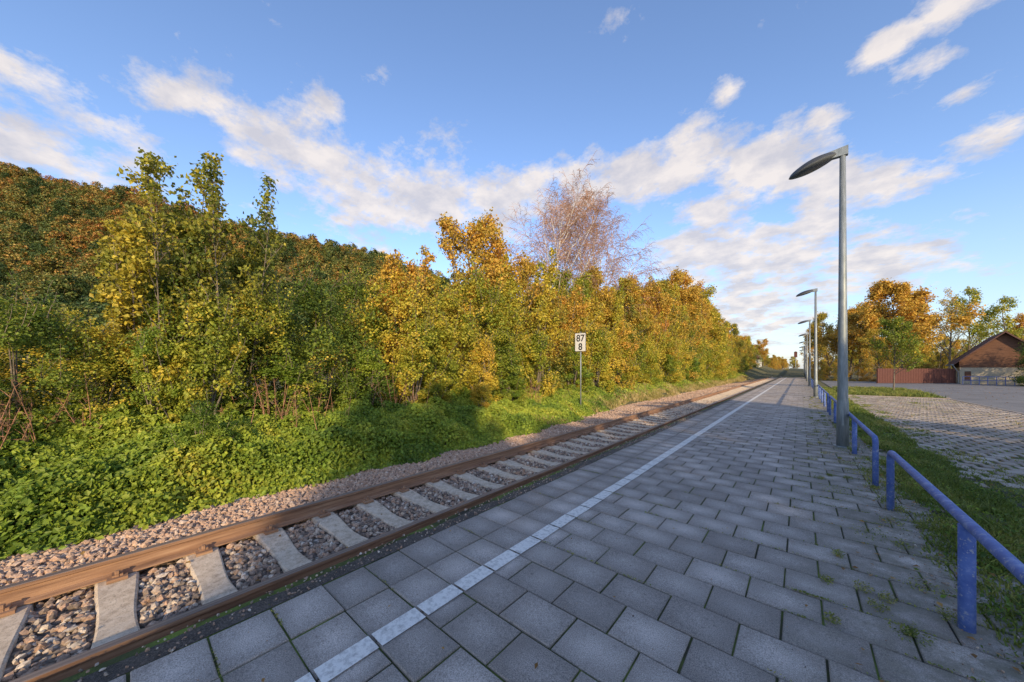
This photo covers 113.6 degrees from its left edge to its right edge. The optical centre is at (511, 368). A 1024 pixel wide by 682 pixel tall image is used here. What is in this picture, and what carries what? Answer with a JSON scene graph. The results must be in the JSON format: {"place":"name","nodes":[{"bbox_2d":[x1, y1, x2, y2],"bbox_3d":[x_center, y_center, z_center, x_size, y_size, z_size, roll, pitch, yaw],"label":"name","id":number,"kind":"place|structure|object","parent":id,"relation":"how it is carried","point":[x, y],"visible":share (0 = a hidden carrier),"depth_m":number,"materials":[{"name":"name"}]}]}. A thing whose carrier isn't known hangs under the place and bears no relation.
{"place":"outdoors","nodes":[
{"label":"outdoors","id":0,"kind":"place"},
{"bbox_2d":[0,198,1021,558],"bbox_3d":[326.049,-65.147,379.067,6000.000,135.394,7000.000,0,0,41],"label":"ground","id":1,"kind":"structure","parent":0,"point":[766,372],"depth_m":55.55,"materials":[{"name":"green plant"}]},
{"bbox_2d":[0,282,44,414],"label":"green bush","id":2,"kind":"object","parent":1,"relation":"on","point":[18,301],"visible":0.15,"depth_m":6.36,"materials":[{"name":"green plant"}]},
{"bbox_2d":[0,380,46,438],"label":"green bush","id":3,"kind":"object","parent":1,"relation":"on","point":[13,407],"visible":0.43,"depth_m":5.55,"materials":[{"name":"green plant"}]},
{"bbox_2d":[0,269,116,443],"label":"green bush","id":4,"kind":"object","parent":1,"relation":"on","point":[19,331],"visible":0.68,"depth_m":5.78,"materials":[{"name":"green plant"}]},
{"bbox_2d":[0,294,129,414],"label":"green bush","id":5,"kind":"object","parent":1,"relation":"on","point":[26,350],"visible":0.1,"depth_m":7.51,"materials":[{"name":"green plant"}]},
{"bbox_2d":[0,308,207,441],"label":"green bush","id":6,"kind":"object","parent":1,"relation":"on","point":[108,337],"visible":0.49,"depth_m":6.39,"materials":[{"name":"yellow plant"}]},
{"bbox_2d":[103,310,190,436],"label":"climbing vine shrub","id":7,"kind":"object","parent":1,"relation":"on","point":[146,376],"visible":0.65,"depth_m":6.65,"materials":[{"name":"green plant"}]},
{"bbox_2d":[80,147,240,409],"bbox_3d":[-8.513,-1.596,8.210,2.843,6.792,2.625,0,0,30],"label":"maple sapling","id":8,"kind":"object","parent":1,"relation":"on","point":[130,300],"visible":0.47,"depth_m":7.31,"materials":[{"name":"yellow plant"}]},
{"bbox_2d":[89,247,249,410],"bbox_3d":[-8.246,-0.490,8.021,3.530,4.573,2.544,0,0,18],"label":"green bush","id":9,"kind":"object","parent":1,"relation":"on","point":[151,292],"visible":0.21,"depth_m":7.56,"materials":[{"name":"green plant"}]},
{"bbox_2d":[116,150,282,406],"bbox_3d":[-8.454,-1.960,9.327,2.934,7.382,3.178,0,0,0],"label":"maple sapling","id":10,"kind":"object","parent":1,"relation":"on","point":[235,265],"visible":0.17,"depth_m":8.46,"materials":[{"name":"green plant"}]},
{"bbox_2d":[150,280,250,425],"bbox_3d":[-6.489,0.068,7.056,1.749,3.954,1.793,0,0,38],"label":"climbing vine shrub","id":11,"kind":"object","parent":1,"relation":"on","point":[206,310],"visible":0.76,"depth_m":6.96,"materials":[{"name":"green plant"}]},
{"bbox_2d":[166,389,236,485],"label":"climbing vine shrub","id":12,"kind":"object","parent":1,"relation":"on","point":[202,416],"visible":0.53,"depth_m":5.81,"materials":[{"name":"green plant"}]},
{"bbox_2d":[164,153,295,409],"bbox_3d":[-7.510,-1.771,8.935,2.843,7.013,2.625,0,0,44],"label":"maple sapling","id":13,"kind":"object","parent":1,"relation":"on","point":[191,258],"visible":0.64,"depth_m":8.19,"materials":[{"name":"green plant"}]},
{"bbox_2d":[0,365,541,466],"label":"dry weed stalks","id":14,"kind":"object","parent":1,"relation":"on","point":[73,420],"visible":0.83,"depth_m":5.94,"materials":[{"name":"brown plant"}]},
{"bbox_2d":[197,275,348,416],"bbox_3d":[-6.697,-0.370,9.005,3.486,4.447,3.894,0,0,-44],"label":"yellow green bush","id":15,"kind":"object","parent":1,"relation":"on","point":[245,312],"visible":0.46,"depth_m":8.48,"materials":[{"name":"green plant"}]},
{"bbox_2d":[231,345,328,419],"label":"climbing vine shrub","id":16,"kind":"object","parent":1,"relation":"on","point":[290,374],"visible":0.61,"depth_m":8.30,"materials":[{"name":"green plant"}]},
{"bbox_2d":[0,161,595,375],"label":"hillside forest","id":17,"kind":"object","parent":1,"relation":"on","point":[23,191],"visible":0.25,"depth_m":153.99,"materials":[{"name":"green plant"}]},
{"bbox_2d":[250,245,387,409],"bbox_3d":[-5.887,-0.906,10.431,4.180,5.444,4.008,0,0,-12],"label":"hazel bush","id":18,"kind":"object","parent":1,"relation":"on","point":[311,300],"visible":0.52,"depth_m":9.86,"materials":[{"name":"green plant"}]},
{"bbox_2d":[285,262,404,401],"bbox_3d":[-5.553,-0.971,11.810,3.487,5.618,4.839,0,0,27],"label":"hazel bush","id":19,"kind":"object","parent":1,"relation":"on","point":[357,287],"visible":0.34,"depth_m":11.28,"materials":[{"name":"green plant"}]},
{"bbox_2d":[332,338,397,424],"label":"climbing vine shrub","id":20,"kind":"object","parent":1,"relation":"on","point":[367,363],"visible":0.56,"depth_m":9.97,"materials":[{"name":"green plant"}]},
{"bbox_2d":[0,372,747,559],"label":"ground cover plants","id":21,"kind":"object","parent":1,"relation":"on","point":[62,471],"visible":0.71,"depth_m":5.91,"materials":[{"name":"green plant"}]},
{"bbox_2d":[0,378,764,681],"bbox_3d":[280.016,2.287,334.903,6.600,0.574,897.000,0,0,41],"label":"track ballast","id":22,"kind":"structure","parent":1,"relation":"on","point":[10,666],"depth_m":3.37,"materials":[{"name":"grey gravel"}]},
{"bbox_2d":[0,376,779,681],"bbox_3d":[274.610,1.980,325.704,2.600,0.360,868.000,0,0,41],"label":"railway track","id":23,"kind":"structure","parent":1,"relation":"on","point":[114,580],"depth_m":3.51,"materials":[{"name":"metal"}]},
{"bbox_2d":[330,254,453,403],"bbox_3d":[-4.437,-1.174,12.515,4.201,6.233,4.666,0,0,-17],"label":"autumn bush","id":24,"kind":"object","parent":1,"relation":"on","point":[401,309],"visible":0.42,"depth_m":11.51,"materials":[{"name":"yellow plant"}]},
{"bbox_2d":[367,249,436,394],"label":"maple sapling","id":25,"kind":"object","parent":1,"relation":"on","point":[411,269],"visible":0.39,"depth_m":12.43,"materials":[{"name":"yellow plant"}]},
{"bbox_2d":[383,305,447,403],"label":"climbing vine shrub","id":26,"kind":"object","parent":1,"relation":"on","point":[406,375],"visible":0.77,"depth_m":10.79,"materials":[{"name":"yellow plant"}]},
{"bbox_2d":[414,377,452,415],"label":"climbing vine shrub","id":27,"kind":"object","parent":1,"relation":"on","point":[433,387],"visible":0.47,"depth_m":11.12,"materials":[{"name":"green plant"}]},
{"bbox_2d":[414,304,465,401],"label":"climbing vine shrub","id":28,"kind":"object","parent":1,"relation":"on","point":[453,366],"visible":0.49,"depth_m":11.94,"materials":[{"name":"green plant"}]},
{"bbox_2d":[416,223,482,377],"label":"maple sapling","id":29,"kind":"object","parent":1,"relation":"on","point":[454,274],"visible":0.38,"depth_m":14.71,"materials":[{"name":"yellow plant"}]},
{"bbox_2d":[390,259,517,395],"bbox_3d":[-3.211,-1.322,14.090,5.565,6.528,4.437,0,0,44],"label":"autumn bush","id":30,"kind":"object","parent":1,"relation":"on","point":[449,304],"visible":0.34,"depth_m":13.24,"materials":[{"name":"yellow plant"}]},
{"bbox_2d":[470,381,492,407],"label":"climbing vine shrub","id":31,"kind":"object","parent":1,"relation":"on","point":[483,390],"visible":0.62,"depth_m":12.13,"materials":[{"name":"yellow plant"}]},
{"bbox_2d":[429,255,537,400],"bbox_3d":[-1.786,-1.668,15.730,5.950,7.064,5.326,0,0,-24],"label":"autumn bush","id":32,"kind":"object","parent":1,"relation":"on","point":[480,289],"visible":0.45,"depth_m":15.04,"materials":[{"name":"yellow plant"}]},
{"bbox_2d":[463,329,505,401],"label":"climbing vine shrub","id":33,"kind":"object","parent":1,"relation":"on","point":[484,345],"visible":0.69,"depth_m":13.02,"materials":[{"name":"yellow plant"}]},
{"bbox_2d":[434,207,541,343],"bbox_3d":[-2.213,-3.677,19.683,7.964,10.823,5.593,0,0,44],"label":"oak tree","id":34,"kind":"object","parent":1,"relation":"on","point":[485,229],"visible":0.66,"depth_m":18.13,"materials":[{"name":"yellow plant"}]},
{"bbox_2d":[481,321,524,400],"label":"climbing vine shrub","id":35,"kind":"object","parent":1,"relation":"on","point":[503,339],"visible":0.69,"depth_m":14.06,"materials":[{"name":"green plant"}]},
{"bbox_2d":[460,254,554,389],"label":"autumn bush","id":36,"kind":"object","parent":1,"relation":"on","point":[508,291],"visible":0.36,"depth_m":16.84,"materials":[{"name":"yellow plant"}]},
{"bbox_2d":[0,304,1020,395],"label":"distant trees","id":37,"kind":"object","parent":1,"relation":"on","point":[940,359],"visible":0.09,"depth_m":81.64,"materials":[{"name":"green plant"}]},
{"bbox_2d":[498,373,529,407],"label":"climbing vine shrub","id":38,"kind":"object","parent":1,"relation":"on","point":[520,395],"visible":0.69,"depth_m":13.74,"materials":[{"name":"green plant"}]},
{"bbox_2d":[7,388,1023,681],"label":"fallen leaves","id":39,"kind":"object","parent":1,"relation":"on","point":[839,518],"visible":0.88,"depth_m":3.59,"materials":[{"name":"yellow plant"}]},
{"bbox_2d":[488,247,563,386],"bbox_3d":[0.826,-2.467,18.721,4.138,8.824,3.320,0,0,17],"label":"maple sapling","id":40,"kind":"object","parent":1,"relation":"on","point":[546,277],"visible":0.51,"depth_m":18.56,"materials":[{"name":"yellow plant"}]},
{"bbox_2d":[516,325,563,399],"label":"climbing vine shrub","id":41,"kind":"object","parent":1,"relation":"on","point":[545,388],"visible":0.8,"depth_m":16.14,"materials":[{"name":"yellow plant"}]},
{"bbox_2d":[494,272,586,388],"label":"autumn bush","id":42,"kind":"object","parent":1,"relation":"on","point":[568,339],"visible":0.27,"depth_m":19.21,"materials":[{"name":"yellow plant"}]},
{"bbox_2d":[58,376,1023,681],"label":"station platform","id":43,"kind":"structure","parent":1,"relation":"on","point":[554,610],"depth_m":2.42,"materials":[{"name":"concrete"}]},
{"bbox_2d":[197,416,1023,681],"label":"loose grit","id":44,"kind":"object","parent":43,"relation":"on","point":[955,588],"visible":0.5,"depth_m":2.78,"materials":[{"name":"gravel"}]},
{"bbox_2d":[211,396,1023,681],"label":"paving weeds","id":45,"kind":"object","parent":43,"relation":"on","point":[905,628],"visible":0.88,"depth_m":2.67,"materials":[{"name":"green plant"}]},
{"bbox_2d":[796,288,817,396],"bbox_3d":[16.925,-1.450,19.209,1.010,6.200,0.430,0,0,41],"label":"street lamp","id":46,"kind":"object","parent":43,"relation":"on","point":[815,381],"visible":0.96,"depth_m":18.94,"materials":[{"name":"metal"}]},
{"bbox_2d":[789,145,851,448],"bbox_3d":[6.524,-1.450,7.117,1.010,6.200,0.430,0,0,41],"label":"street lamp","id":47,"kind":"object","parent":43,"relation":"on","point":[842,402],"visible":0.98,"depth_m":6.85,"materials":[{"name":"metal"}]},
{"bbox_2d":[829,395,878,486],"bbox_3d":[7.950,1.379,8.054,0.071,0.941,9.282,0,0,41],"label":"blue railing","id":48,"kind":"object","parent":43,"relation":"on","point":[875,455],"visible":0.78,"depth_m":4.86,"materials":[{"name":"metal"}]},
{"bbox_2d":[886,450,1023,633],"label":"blue railing","id":49,"kind":"object","parent":43,"relation":"on","point":[970,531],"visible":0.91,"depth_m":2.04,"materials":[{"name":"metal"}]},
{"bbox_2d":[512,255,571,369],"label":"autumn tree","id":50,"kind":"object","parent":1,"relation":"on","point":[532,269],"visible":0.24,"depth_m":22.64,"materials":[{"name":"yellow plant"}]},
{"bbox_2d":[502,155,616,370],"bbox_3d":[2.251,-7.201,26.904,11.616,17.929,11.477,0,0,-39],"label":"silver birch","id":51,"kind":"object","parent":1,"relation":"on","point":[556,225],"visible":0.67,"depth_m":25.82,"materials":[{"name":"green plant"}]},
{"bbox_2d":[545,284,590,381],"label":"autumn sapling","id":52,"kind":"object","parent":1,"relation":"on","point":[582,306],"visible":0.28,"depth_m":21.39,"materials":[{"name":"yellow plant"}]},
{"bbox_2d":[547,346,596,394],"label":"climbing vine shrub","id":53,"kind":"object","parent":1,"relation":"on","point":[585,374],"visible":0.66,"depth_m":19.78,"materials":[{"name":"green plant"}]},
{"bbox_2d":[541,285,613,388],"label":"autumn bush","id":54,"kind":"object","parent":1,"relation":"on","point":[589,346],"visible":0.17,"depth_m":21.56,"materials":[{"name":"yellow plant"}]},
{"bbox_2d":[553,266,602,386],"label":"autumn tree","id":55,"kind":"object","parent":1,"relation":"on","point":[579,282],"visible":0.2,"depth_m":23.72,"materials":[{"name":"yellow plant"}]},
{"bbox_2d":[575,332,585,403],"bbox_3d":[3.381,0.262,16.510,0.580,4.165,0.080,0,0,33],"label":"kilometre sign","id":56,"kind":"object","parent":1,"relation":"on","point":[580,341],"visible":1,"depth_m":16.49,"materials":[{"name":"metal"}]},
{"bbox_2d":[561,262,616,383],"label":"autumn tree","id":57,"kind":"object","parent":1,"relation":"on","point":[605,291],"visible":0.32,"depth_m":25.52,"materials":[{"name":"yellow plant"}]},
{"bbox_2d":[516,167,662,315],"bbox_3d":[7.000,-8.701,31.374,12.982,21.116,12.827,0,0,26],"label":"silver birch","id":58,"kind":"object","parent":1,"relation":"on","point":[580,239],"visible":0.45,"depth_m":31.59,"materials":[{"name":"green plant"}]},
{"bbox_2d":[571,320,616,392],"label":"climbing vine shrub","id":59,"kind":"object","parent":1,"relation":"on","point":[607,351],"visible":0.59,"depth_m":21.84,"materials":[{"name":"green plant"}]},
{"bbox_2d":[550,285,642,387],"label":"autumn bush","id":60,"kind":"object","parent":1,"relation":"on","point":[609,337],"visible":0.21,"depth_m":23.86,"materials":[{"name":"yellow plant"}]},
{"bbox_2d":[584,276,629,369],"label":"autumn sapling","id":61,"kind":"object","parent":1,"relation":"on","point":[615,316],"visible":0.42,"depth_m":25.68,"materials":[{"name":"yellow plant"}]},
{"bbox_2d":[557,182,670,311],"bbox_3d":[10.367,-9.098,37.689,12.827,21.913,12.982,0,0,1],"label":"silver birch","id":62,"kind":"object","parent":1,"relation":"on","point":[609,260],"visible":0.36,"depth_m":35.61,"materials":[{"name":"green plant"}]},
{"bbox_2d":[592,302,650,391],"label":"autumn bush","id":63,"kind":"object","parent":1,"relation":"on","point":[636,345],"visible":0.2,"depth_m":25.52,"materials":[{"name":"yellow plant"}]},
{"bbox_2d":[605,338,640,387],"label":"climbing vine shrub","id":64,"kind":"object","parent":1,"relation":"on","point":[634,368],"visible":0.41,"depth_m":25.28,"materials":[{"name":"yellow plant"}]},
{"bbox_2d":[606,310,652,383],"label":"autumn bush","id":65,"kind":"object","parent":1,"relation":"on","point":[642,354],"visible":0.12,"depth_m":28.15,"materials":[{"name":"yellow plant"}]},
{"bbox_2d":[612,276,666,376],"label":"autumn tree","id":66,"kind":"object","parent":1,"relation":"on","point":[639,319],"visible":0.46,"depth_m":30.21,"materials":[{"name":"yellow plant"}]},
{"bbox_2d":[533,373,748,424],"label":"dry trackside grass","id":67,"kind":"structure","parent":1,"relation":"on","point":[654,395],"depth_m":26.22,"materials":[{"name":"beige plant"}]},
{"bbox_2d":[626,335,662,384],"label":"climbing vine shrub","id":68,"kind":"object","parent":1,"relation":"on","point":[651,364],"visible":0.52,"depth_m":29.18,"materials":[{"name":"yellow plant"}]},
{"bbox_2d":[625,305,667,382],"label":"autumn bush","id":69,"kind":"object","parent":1,"relation":"on","point":[650,348],"visible":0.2,"depth_m":29.74,"materials":[{"name":"yellow plant"}]},
{"bbox_2d":[625,299,669,382],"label":"autumn bush","id":70,"kind":"object","parent":1,"relation":"on","point":[653,341],"visible":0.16,"depth_m":33.36,"materials":[{"name":"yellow plant"}]},
{"bbox_2d":[623,273,677,359],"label":"autumn tree","id":71,"kind":"object","parent":1,"relation":"on","point":[663,300],"visible":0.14,"depth_m":34.91,"materials":[{"name":"yellow plant"}]},
{"bbox_2d":[638,287,673,368],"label":"autumn sapling","id":72,"kind":"object","parent":1,"relation":"on","point":[667,323],"visible":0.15,"depth_m":34.60,"materials":[{"name":"yellow plant"}]},
{"bbox_2d":[646,336,682,384],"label":"climbing vine shrub","id":73,"kind":"object","parent":1,"relation":"on","point":[668,362],"visible":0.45,"depth_m":33.37,"materials":[{"name":"green plant"}]},
{"bbox_2d":[645,328,686,383],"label":"autumn bush","id":74,"kind":"object","parent":1,"relation":"on","point":[674,347],"visible":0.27,"depth_m":34.12,"materials":[{"name":"yellow plant"}]},
{"bbox_2d":[648,308,697,379],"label":"autumn bush","id":75,"kind":"object","parent":1,"relation":"on","point":[672,334],"visible":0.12,"depth_m":36.79,"materials":[{"name":"yellow plant"}]},
{"bbox_2d":[650,278,702,344],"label":"autumn tree","id":76,"kind":"object","parent":1,"relation":"on","point":[665,284],"visible":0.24,"depth_m":40.49,"materials":[{"name":"yellow plant"}]},
{"bbox_2d":[660,306,699,381],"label":"autumn bush","id":77,"kind":"object","parent":1,"relation":"on","point":[691,353],"visible":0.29,"depth_m":39.24,"materials":[{"name":"yellow plant"}]},
{"bbox_2d":[666,333,701,382],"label":"climbing vine shrub","id":78,"kind":"object","parent":1,"relation":"on","point":[695,363],"visible":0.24,"depth_m":38.78,"materials":[{"name":"green plant"}]},
{"bbox_2d":[663,266,706,348],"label":"autumn tree","id":79,"kind":"object","parent":1,"relation":"on","point":[689,295],"visible":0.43,"depth_m":43.59,"materials":[{"name":"yellow plant"}]},
{"bbox_2d":[664,304,709,378],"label":"autumn bush","id":80,"kind":"object","parent":1,"relation":"on","point":[699,345],"visible":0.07,"depth_m":41.96,"materials":[{"name":"yellow plant"}]},
{"bbox_2d":[678,283,709,371],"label":"autumn sapling","id":81,"kind":"object","parent":1,"relation":"on","point":[700,314],"visible":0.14,"depth_m":44.16,"materials":[{"name":"yellow plant"}]},
{"bbox_2d":[690,298,713,364],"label":"autumn sapling","id":82,"kind":"object","parent":1,"relation":"on","point":[707,315],"visible":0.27,"depth_m":48.88,"materials":[{"name":"yellow plant"}]},
{"bbox_2d":[688,284,734,361],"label":"autumn tree","id":83,"kind":"object","parent":1,"relation":"on","point":[719,339],"visible":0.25,"depth_m":50.11,"materials":[{"name":"yellow plant"}]},
{"bbox_2d":[706,331,733,376],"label":"autumn bush","id":84,"kind":"object","parent":1,"relation":"on","point":[721,356],"visible":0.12,"depth_m":49.17,"materials":[{"name":"yellow plant"}]},
{"bbox_2d":[728,323,750,357],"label":"autumn tree","id":85,"kind":"object","parent":1,"relation":"on","point":[735,332],"visible":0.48,"depth_m":72.16,"materials":[{"name":"yellow plant"}]},
{"bbox_2d":[802,311,837,375],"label":"autumn tree","id":86,"kind":"object","parent":1,"relation":"on","point":[821,317],"visible":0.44,"depth_m":69.78,"materials":[{"name":"yellow plant"}]},
{"bbox_2d":[817,306,893,378],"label":"orange maple tree","id":87,"kind":"object","parent":1,"relation":"on","point":[852,312],"visible":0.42,"depth_m":57.66,"materials":[{"name":"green plant"}]},
{"bbox_2d":[849,362,875,380],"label":"autumn bush","id":88,"kind":"object","parent":1,"relation":"on","point":[861,371],"visible":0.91,"depth_m":48.38,"materials":[{"name":"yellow plant"}]},
{"bbox_2d":[857,328,901,371],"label":"autumn tree","id":89,"kind":"object","parent":1,"relation":"on","point":[866,351],"visible":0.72,"depth_m":46.40,"materials":[{"name":"yellow plant"}]},
{"bbox_2d":[867,316,928,389],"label":"young tree","id":90,"kind":"object","parent":1,"relation":"on","point":[894,334],"visible":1,"depth_m":24.23,"materials":[{"name":"green plant"}]},
{"bbox_2d":[826,277,985,368],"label":"orange maple tree","id":91,"kind":"object","parent":1,"relation":"on","point":[915,305],"visible":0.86,"depth_m":48.22,"materials":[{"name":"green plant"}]},
{"bbox_2d":[821,385,1023,657],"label":"grass verge","id":92,"kind":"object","parent":1,"relation":"on","point":[985,502],"depth_m":4.29,"materials":[{"name":"green plant"}]},
{"bbox_2d":[848,395,1023,488],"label":"car park paving","id":93,"kind":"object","parent":1,"relation":"on","point":[937,416],"visible":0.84,"depth_m":9.68,"materials":[{"name":"grey concrete"}]},
{"bbox_2d":[853,398,1023,510],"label":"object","id":94,"kind":"object","parent":1,"relation":"on","point":[1017,490],"depth_m":6.39,"materials":[{"name":"green plant"}]},
{"bbox_2d":[931,287,981,367],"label":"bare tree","id":95,"kind":"object","parent":1,"relation":"on","point":[956,309],"visible":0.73,"depth_m":61.72,"materials":[{"name":"yellow plant"}]},
{"bbox_2d":[942,286,999,354],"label":"sparse tree","id":96,"kind":"object","parent":1,"relation":"on","point":[976,298],"visible":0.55,"depth_m":62.86,"materials":[{"name":"yellow plant"}]},
{"bbox_2d":[952,367,1023,384],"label":"rendered walls","id":97,"kind":"structure","parent":1,"relation":"on","point":[999,373],"depth_m":37.81,"materials":[{"name":"white paint"}]},
{"bbox_2d":[952,333,1023,367],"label":"timber gable","id":98,"kind":"structure","parent":97,"relation":"on","point":[998,352],"depth_m":37.46,"materials":[{"name":"brown wood"}]},
{"bbox_2d":[946,331,1023,364],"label":"pitched roof","id":99,"kind":"structure","parent":98,"relation":"attached to","point":[973,349],"depth_m":39.27,"materials":[{"name":"tile"}]},
{"bbox_2d":[975,295,1023,339],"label":"sparse tree","id":100,"kind":"object","parent":1,"relation":"on","point":[996,309],"visible":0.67,"depth_m":55.34,"materials":[{"name":"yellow plant"}]},
{"bbox_2d":[1008,331,1023,385],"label":"green bush","id":101,"kind":"object","parent":1,"relation":"on","point":[1020,378],"visible":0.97,"depth_m":33.72,"materials":[{"name":"green plant"}]},
{"bbox_2d":[0,0,1023,368],"label":"sky","id":102,"kind":"structure","parent":0,"point":[373,120],"materials":[{"name":"blue"}]},
{"bbox_2d":[821,381,1023,412],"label":"asphalt road","id":103,"kind":"structure","parent":0,"point":[979,394],"depth_m":25.74,"materials":[{"name":"grey asphalt"}]},
{"bbox_2d":[876,368,955,382],"bbox_3d":[48.066,0.925,39.852,9.189,1.949,0.147,0,0,1],"label":"red wooden fence","id":104,"kind":"object","parent":103,"relation":"on","point":[934,375],"visible":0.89,"depth_m":39.78,"materials":[{"name":"red wood"}]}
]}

